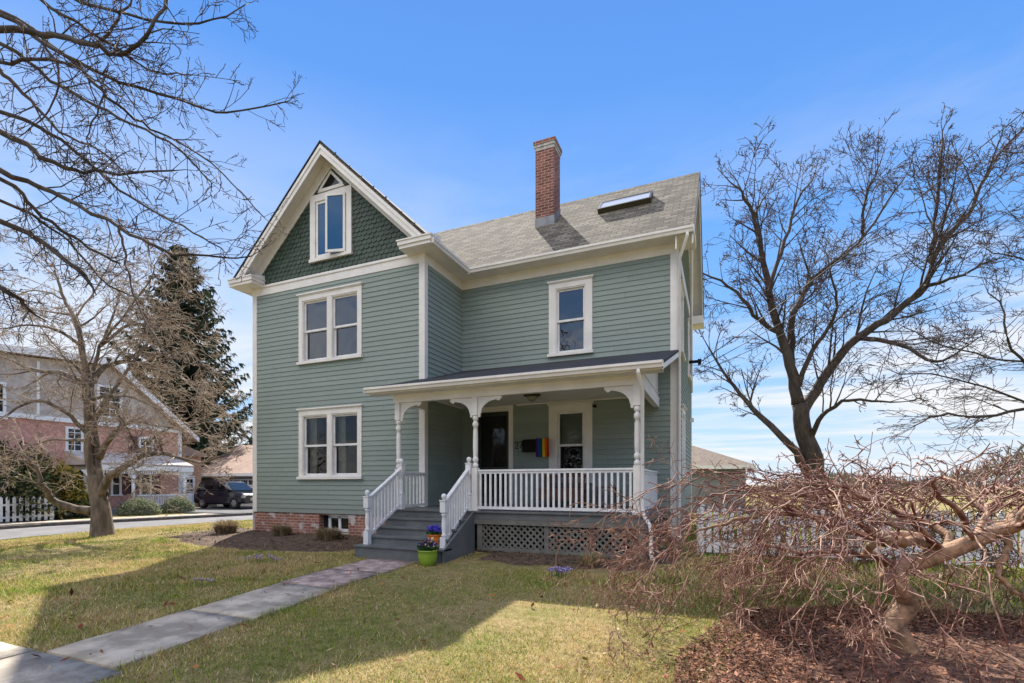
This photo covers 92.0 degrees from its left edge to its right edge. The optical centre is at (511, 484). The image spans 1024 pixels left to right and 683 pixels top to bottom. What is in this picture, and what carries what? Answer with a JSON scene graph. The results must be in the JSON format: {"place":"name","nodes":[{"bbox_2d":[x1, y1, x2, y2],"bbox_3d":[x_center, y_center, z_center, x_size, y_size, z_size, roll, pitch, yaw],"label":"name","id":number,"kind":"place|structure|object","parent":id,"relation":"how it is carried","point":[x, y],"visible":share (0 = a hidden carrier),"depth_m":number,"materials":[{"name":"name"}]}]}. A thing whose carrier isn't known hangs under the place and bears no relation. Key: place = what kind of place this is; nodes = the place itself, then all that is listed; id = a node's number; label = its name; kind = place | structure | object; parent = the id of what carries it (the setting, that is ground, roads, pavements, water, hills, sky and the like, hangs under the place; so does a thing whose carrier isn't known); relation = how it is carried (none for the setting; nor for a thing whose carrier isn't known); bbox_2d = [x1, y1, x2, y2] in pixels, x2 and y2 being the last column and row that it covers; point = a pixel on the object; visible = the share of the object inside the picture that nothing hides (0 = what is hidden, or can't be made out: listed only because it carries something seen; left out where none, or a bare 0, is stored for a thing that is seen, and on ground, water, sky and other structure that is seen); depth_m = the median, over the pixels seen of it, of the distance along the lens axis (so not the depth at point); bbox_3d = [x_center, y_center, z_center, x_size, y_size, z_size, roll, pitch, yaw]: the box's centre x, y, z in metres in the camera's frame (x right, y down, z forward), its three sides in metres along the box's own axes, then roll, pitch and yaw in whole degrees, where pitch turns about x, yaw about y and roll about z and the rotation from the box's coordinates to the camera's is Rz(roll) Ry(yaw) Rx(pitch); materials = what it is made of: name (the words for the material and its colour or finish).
{"place":"outdoors","nodes":[
{"label":"outdoors","id":0,"kind":"place"},
{"bbox_2d":[0,642,33,659],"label":"sidewalk","id":1,"kind":"structure","parent":0,"point":[7,650],"depth_m":4.47,"materials":[{"name":"concrete"}]},
{"bbox_2d":[0,651,121,682],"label":"sidewalk","id":2,"kind":"structure","parent":0,"point":[28,667],"depth_m":4.01,"materials":[{"name":"concrete"}]},
{"bbox_2d":[0,344,206,516],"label":"neighbour house","id":3,"kind":"structure","parent":0,"point":[118,495],"depth_m":25.30,"materials":[{"name":"red brick"}]},
{"bbox_2d":[0,382,7,419],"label":"window","id":4,"kind":"structure","parent":3,"relation":"in","point":[2,408],"depth_m":22.59,"materials":[{"name":"white"}]},
{"bbox_2d":[64,426,83,451],"bbox_3d":[-22.243,-2.280,25.136,0.130,1.271,0.839,0,0,23],"label":"window","id":5,"kind":"structure","parent":3,"relation":"in","point":[77,446],"depth_m":25.11,"materials":[{"name":"white"}]},
{"bbox_2d":[71,466,87,495],"bbox_3d":[-22.276,0.168,25.035,0.100,2.180,1.500,0,0,23],"label":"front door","id":6,"kind":"structure","parent":3,"relation":"in","point":[79,468],"depth_m":25.41,"materials":[{"name":"white wood"}]},
{"bbox_2d":[97,384,121,417],"bbox_3d":[-21.589,-4.421,26.535,0.130,1.714,1.256,0,0,23],"label":"window","id":7,"kind":"structure","parent":3,"relation":"in","point":[102,386],"depth_m":26.49,"materials":[{"name":"white"}]},
{"bbox_2d":[109,474,122,495],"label":"window","id":8,"kind":"structure","parent":3,"relation":"in","point":[116,487],"depth_m":26.89,"materials":[{"name":"white wood"}]},
{"bbox_2d":[138,437,153,452],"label":"window","id":9,"kind":"structure","parent":3,"relation":"in","point":[139,441],"depth_m":28.19,"materials":[{"name":"white"}]},
{"bbox_2d":[139,473,152,494],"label":"window","id":10,"kind":"structure","parent":3,"relation":"in","point":[144,493],"depth_m":28.21,"materials":[{"name":"white"}]},
{"bbox_2d":[182,476,194,505],"bbox_3d":[-20.642,0.493,31.478,0.063,2.070,0.900,0,0,23],"label":"side door","id":11,"kind":"structure","parent":3,"relation":"in","point":[191,485],"depth_m":31.61,"materials":[{"name":"white wood"}]},
{"bbox_2d":[0,513,213,525],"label":"pavement","id":12,"kind":"structure","parent":0,"point":[20,523],"depth_m":20.46,"materials":[{"name":"concrete"}]},
{"bbox_2d":[0,515,252,539],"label":"road","id":13,"kind":"structure","parent":0,"point":[27,532],"depth_m":17.87,"materials":[{"name":"grey asphalt"}]},
{"bbox_2d":[46,610,247,669],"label":"path","id":14,"kind":"structure","parent":0,"point":[166,631],"depth_m":4.76,"materials":[{"name":"concrete"}]},
{"bbox_2d":[0,519,354,640],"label":"grass","id":15,"kind":"structure","parent":0,"point":[46,540],"depth_m":8.87,"materials":[{"name":"green plant"}]},
{"bbox_2d":[168,506,252,513],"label":"driveway","id":16,"kind":"structure","parent":0,"point":[224,510],"depth_m":27.81,"materials":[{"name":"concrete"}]},
{"bbox_2d":[194,481,252,508],"bbox_3d":[-17.396,0.635,30.622,4.378,1.685,2.003,0,0,23],"label":"parked car","id":17,"kind":"object","parent":16,"relation":"on","point":[234,494],"visible":0.73,"depth_m":29.88,"materials":[{"name":"black paint"}]},
{"bbox_2d":[190,583,336,620],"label":"path","id":18,"kind":"structure","parent":0,"point":[239,606],"depth_m":6.11,"materials":[{"name":"concrete"}]},
{"bbox_2d":[279,568,378,588],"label":"path","id":19,"kind":"structure","parent":0,"point":[319,578],"depth_m":7.43,"materials":[{"name":"grey concrete"}]},
{"bbox_2d":[332,558,415,573],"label":"path","id":20,"kind":"structure","parent":0,"point":[383,566],"depth_m":8.49,"materials":[{"name":"grey concrete"}]},
{"bbox_2d":[0,485,1023,682],"bbox_3d":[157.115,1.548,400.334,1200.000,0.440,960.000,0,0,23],"label":"ground","id":21,"kind":"structure","parent":0,"point":[461,620],"depth_m":5.24,"materials":[{"name":"green plant"}]},
{"bbox_2d":[0,494,53,521],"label":"picket fence","id":22,"kind":"object","parent":21,"relation":"on","point":[20,516],"visible":0.77,"depth_m":19.85,"materials":[{"name":"white paint"}]},
{"bbox_2d":[0,440,69,522],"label":"bare shrub","id":23,"kind":"object","parent":21,"relation":"on","point":[17,490],"visible":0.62,"depth_m":20.54,"materials":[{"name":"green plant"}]},
{"bbox_2d":[23,459,89,518],"bbox_3d":[-20.776,0.261,22.426,2.550,2.895,2.497,0,0,23],"label":"evergreen shrub","id":24,"kind":"object","parent":21,"relation":"on","point":[79,497],"visible":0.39,"depth_m":22.47,"materials":[{"name":"green plant"}]},
{"bbox_2d":[0,199,252,536],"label":"bare tree","id":25,"kind":"object","parent":21,"relation":"on","point":[98,511],"visible":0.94,"depth_m":13.59,"materials":[{"name":"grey plant"}]},
{"bbox_2d":[0,513,252,529],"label":"kerb","id":26,"kind":"structure","parent":21,"relation":"on","point":[115,521],"depth_m":20.31,"materials":[{"name":"concrete"}]},
{"bbox_2d":[114,497,161,515],"bbox_3d":[-18.868,1.117,24.993,1.975,0.972,1.974,0,0,23],"label":"round shrub","id":27,"kind":"object","parent":21,"relation":"on","point":[145,504],"visible":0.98,"depth_m":24.59,"materials":[{"name":"green plant"}]},
{"bbox_2d":[0,0,305,370],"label":"bare tree","id":28,"kind":"object","parent":21,"relation":"on","point":[22,27],"visible":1,"depth_m":6.09,"materials":[{"name":"brown plant"}]},
{"bbox_2d":[103,244,252,466],"bbox_3d":[-25.949,-8.622,38.994,12.590,20.700,11.994,0,0,8],"label":"spruce tree","id":29,"kind":"object","parent":21,"relation":"on","point":[190,370],"visible":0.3,"depth_m":38.19,"materials":[{"name":"green plant"}]},
{"bbox_2d":[160,496,195,513],"bbox_3d":[-18.095,1.112,26.792,1.672,1.001,1.660,0,0,23],"label":"round shrub","id":30,"kind":"object","parent":21,"relation":"on","point":[185,505],"visible":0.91,"depth_m":26.43,"materials":[{"name":"green plant"}]},
{"bbox_2d":[194,578,212,586],"bbox_3d":[-4.359,1.376,6.964,0.386,0.124,0.135,0,0,23],"label":"crocus patch","id":31,"kind":"object","parent":21,"relation":"on","point":[202,579],"visible":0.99,"depth_m":6.93,"materials":[{"name":"purple plant"}]},
{"bbox_2d":[201,445,252,505],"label":"garage","id":32,"kind":"structure","parent":21,"relation":"on","point":[242,471],"depth_m":34.97,"materials":[{"name":"grey"}]},
{"bbox_2d":[217,479,252,505],"bbox_3d":[-18.542,0.618,33.816,4.700,1.980,0.054,0,0,23],"label":"garage door","id":33,"kind":"structure","parent":32,"relation":"in","point":[249,482],"depth_m":33.64,"materials":[{"name":"white"}]},
{"bbox_2d":[216,413,252,444],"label":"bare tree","id":34,"kind":"object","parent":21,"relation":"on","point":[247,436],"visible":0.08,"depth_m":47.89,"materials":[{"name":"plant"}]},
{"bbox_2d":[238,553,280,563],"bbox_3d":[-4.400,1.331,8.806,0.912,0.144,0.423,0,0,23],"label":"crocus patch","id":35,"kind":"object","parent":21,"relation":"on","point":[259,556],"visible":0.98,"depth_m":8.80,"materials":[{"name":"purple plant"}]},
{"bbox_2d":[158,526,362,551],"bbox_3d":[-6.221,1.353,12.395,7.805,0.179,3.174,0,0,28],"label":"soil bed","id":36,"kind":"object","parent":21,"relation":"on","point":[288,542],"visible":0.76,"depth_m":11.41,"materials":[{"name":"brown soil"}]},
{"bbox_2d":[206,519,241,533],"bbox_3d":[-7.528,1.107,13.031,0.908,0.401,0.897,0,0,23],"label":"dry shrub","id":37,"kind":"object","parent":36,"relation":"on","point":[223,527],"visible":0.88,"depth_m":12.85,"materials":[{"name":"beige plant"}]},
{"bbox_2d":[269,523,293,535],"bbox_3d":[-5.761,1.144,12.371,0.734,0.330,0.716,0,0,23],"label":"dry shrub","id":38,"kind":"object","parent":36,"relation":"on","point":[281,530],"visible":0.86,"depth_m":12.24,"materials":[{"name":"brown plant"}]},
{"bbox_2d":[312,526,345,540],"bbox_3d":[-4.266,1.144,11.538,0.824,0.334,0.808,0,0,23],"label":"dry shrub","id":39,"kind":"object","parent":36,"relation":"on","point":[324,534],"visible":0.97,"depth_m":11.37,"materials":[{"name":"brown plant"}]},
{"bbox_2d":[417,537,438,566],"bbox_3d":[-1.458,1.166,8.605,0.409,0.504,0.406,0,0,-15],"label":"flower pot","id":40,"kind":"object","parent":21,"relation":"on","point":[427,552],"visible":1,"depth_m":8.49,"materials":[{"name":"ceramic"}]},
{"bbox_2d":[1,557,913,680],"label":"fallen leaves","id":41,"kind":"object","parent":21,"relation":"on","point":[521,677],"visible":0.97,"depth_m":5.47,"materials":[{"name":"brown plant"}]},
{"bbox_2d":[227,136,703,562],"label":"house","id":42,"kind":"structure","parent":21,"relation":"on","point":[403,363],"depth_m":12.27,"materials":[{"name":"green paint"}]},
{"bbox_2d":[296,404,362,478],"bbox_3d":[-4.659,-1.064,12.825,2.150,1.865,0.345,0,0,23],"label":"window","id":43,"kind":"structure","parent":42,"relation":"in","point":[341,411],"depth_m":12.85,"materials":[{"name":"white paint"}]},
{"bbox_2d":[296,282,362,364],"bbox_3d":[-4.666,-4.094,12.806,2.150,1.865,0.305,0,0,23],"label":"window","id":44,"kind":"structure","parent":42,"relation":"in","point":[322,303],"depth_m":12.77,"materials":[{"name":"white wood"}]},
{"bbox_2d":[309,185,352,263],"bbox_3d":[-4.689,-6.662,12.625,1.400,1.740,0.216,0,0,23],"label":"gable window","id":45,"kind":"structure","parent":42,"relation":"in","point":[330,211],"depth_m":12.53,"materials":[{"name":"white wood"}]},
{"bbox_2d":[318,170,344,193],"bbox_3d":[-4.646,-7.822,12.700,0.880,0.500,0.045,0,0,23],"label":"triangular window","id":46,"kind":"structure","parent":42,"relation":"in","point":[331,182],"depth_m":12.69,"materials":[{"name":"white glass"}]},
{"bbox_2d":[329,515,347,531],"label":"basement window","id":47,"kind":"structure","parent":42,"relation":"in","point":[341,521],"depth_m":12.76,"materials":[{"name":"white paint"}]},
{"bbox_2d":[426,524,441,546],"bbox_3d":[-1.446,0.951,9.225,0.331,0.433,0.361,0,0,-23],"label":"flower pot","id":48,"kind":"object","parent":42,"relation":"on","point":[435,531],"visible":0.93,"depth_m":9.12,"materials":[{"name":"orange ceramic"}]},
{"bbox_2d":[478,411,508,503],"bbox_3d":[-0.484,-0.682,12.957,0.900,2.420,0.098,0,0,23],"label":"storm door","id":49,"kind":"structure","parent":42,"relation":"in","point":[493,427],"depth_m":12.98,"materials":[{"name":"black glass"}]},
{"bbox_2d":[521,439,535,451],"bbox_3d":[0.469,-0.977,12.426,0.460,0.330,0.170,0,0,23],"label":"mailbox","id":50,"kind":"object","parent":42,"relation":"attached to","point":[528,445],"visible":0.8,"depth_m":12.38,"materials":[{"name":"black metal"}]},
{"bbox_2d":[523,393,540,401],"bbox_3d":[0.455,-1.946,11.153,0.400,0.190,0.400,0,0,23],"label":"ceiling light","id":51,"kind":"object","parent":42,"relation":"attached to","point":[532,397],"visible":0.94,"depth_m":11.06,"materials":[{"name":"beige glass"}]},
{"bbox_2d":[536,438,548,456],"bbox_3d":[0.751,-0.908,12.197,0.352,0.468,0.055,0,0,23],"label":"rainbow flag","id":52,"kind":"object","parent":42,"relation":"attached to","point":[542,447],"visible":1,"depth_m":12.18,"materials":[{"name":"multicoloured fabric"}]},
{"bbox_2d":[547,274,593,357],"bbox_3d":[1.462,-4.094,12.192,1.170,1.865,0.305,0,0,23],"label":"window","id":53,"kind":"structure","parent":42,"relation":"in","point":[570,299],"depth_m":12.24,"materials":[{"name":"white wood"}]},
{"bbox_2d":[547,401,593,482],"bbox_3d":[1.462,-1.014,12.192,1.170,1.965,0.305,0,0,23],"label":"window","id":54,"kind":"structure","parent":42,"relation":"in","point":[570,424],"depth_m":12.25,"materials":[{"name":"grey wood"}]},
{"bbox_2d":[681,279,685,361],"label":"window","id":55,"kind":"structure","parent":42,"relation":"in","point":[683,294],"depth_m":12.65,"materials":[{"name":"white paint"}]},
{"bbox_2d":[681,404,686,477],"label":"window","id":56,"kind":"structure","parent":42,"relation":"in","point":[684,409],"depth_m":13.04,"materials":[{"name":"white paint"}]},
{"bbox_2d":[688,318,691,381],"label":"window","id":57,"kind":"structure","parent":42,"relation":"in","point":[689,376],"depth_m":14.62,"materials":[{"name":"white paint"}]},
{"bbox_2d":[700,173,1023,367],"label":"overhead cable","id":58,"kind":"object","parent":42,"relation":"attached to","point":[868,271],"visible":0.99,"depth_m":13.22,"materials":[{"name":"black plastic"}]},
{"bbox_2d":[700,203,1023,372],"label":"overhead cable","id":59,"kind":"object","parent":42,"relation":"attached to","point":[865,292],"visible":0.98,"depth_m":13.34,"materials":[{"name":"black plastic"}]},
{"bbox_2d":[701,111,1023,361],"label":"overhead cable","id":60,"kind":"object","parent":42,"relation":"attached to","point":[870,235],"visible":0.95,"depth_m":13.07,"materials":[{"name":"black plastic"}]},
{"bbox_2d":[548,566,572,577],"bbox_3d":[0.724,1.321,7.446,0.402,0.152,0.250,0,0,12],"label":"crocus patch","id":61,"kind":"object","parent":21,"relation":"on","point":[566,569],"visible":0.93,"depth_m":7.43,"materials":[{"name":"purple plant"}]},
{"bbox_2d":[464,545,690,570],"bbox_3d":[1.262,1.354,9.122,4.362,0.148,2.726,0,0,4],"label":"soil bed","id":62,"kind":"object","parent":21,"relation":"on","point":[544,561],"visible":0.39,"depth_m":8.71,"materials":[{"name":"brown soil"}]},
{"bbox_2d":[574,551,603,565],"bbox_3d":[1.295,1.230,8.293,0.555,0.236,0.551,0,0,23],"label":"dry shrub","id":63,"kind":"object","parent":62,"relation":"on","point":[594,559],"visible":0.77,"depth_m":8.21,"materials":[{"name":"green plant"}]},
{"bbox_2d":[539,613,734,682],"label":"fallen leaves","id":64,"kind":"object","parent":21,"relation":"on","point":[652,659],"visible":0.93,"depth_m":4.12,"materials":[{"name":"brown plant"}]},
{"bbox_2d":[690,445,755,511],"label":"outbuilding","id":65,"kind":"structure","parent":21,"relation":"on","point":[701,458],"depth_m":24.37,"materials":[{"name":"grey"}]},
{"bbox_2d":[599,513,1023,617],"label":"grass","id":66,"kind":"structure","parent":21,"relation":"on","point":[956,606],"depth_m":6.69,"materials":[{"name":"plant"}]},
{"bbox_2d":[673,603,1023,682],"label":"mulch bed","id":67,"kind":"object","parent":21,"relation":"on","point":[996,672],"visible":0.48,"depth_m":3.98,"materials":[{"name":"brown wood"}]},
{"bbox_2d":[547,432,1023,682],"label":"weeping tree","id":68,"kind":"object","parent":67,"relation":"on","point":[897,616],"visible":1,"depth_m":4.09,"materials":[{"name":"brown plant"}]},
{"bbox_2d":[693,102,1023,514],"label":"bare tree","id":69,"kind":"object","parent":21,"relation":"on","point":[806,440],"visible":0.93,"depth_m":19.25,"materials":[{"name":"brown plant"}]},
{"bbox_2d":[697,502,1023,567],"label":"picket fence","id":70,"kind":"object","parent":21,"relation":"on","point":[709,548],"visible":0.16,"depth_m":8.51,"materials":[{"name":"white paint"}]},
{"bbox_2d":[746,440,1023,494],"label":"woods","id":71,"kind":"object","parent":21,"relation":"on","point":[1017,456],"visible":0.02,"depth_m":61.07,"materials":[{"name":"brown plant"}]},
{"bbox_2d":[852,175,1023,461],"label":"bare tree","id":72,"kind":"object","parent":21,"relation":"on","point":[976,420],"visible":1,"depth_m":10.01,"materials":[{"name":"brown plant"}]},
{"bbox_2d":[0,0,1023,484],"label":"sky","id":73,"kind":"structure","parent":0,"point":[441,106],"materials":[{"name":"blue"}]},
{"bbox_2d":[535,474,589,506],"bbox_3d":[1.194,0.143,11.741,1.200,0.770,0.500,0,0,23],"label":"bench","id":74,"kind":"object","parent":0,"point":[562,491],"visible":0.47,"depth_m":11.70,"materials":[{"name":"red wood"}]},
{"bbox_2d":[595,487,616,507],"bbox_3d":[2.129,0.293,11.256,0.500,0.470,0.400,0,0,23],"label":"side table","id":75,"kind":"object","parent":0,"point":[598,495],"visible":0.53,"depth_m":11.31,"materials":[{"name":"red wood"}]}
]}

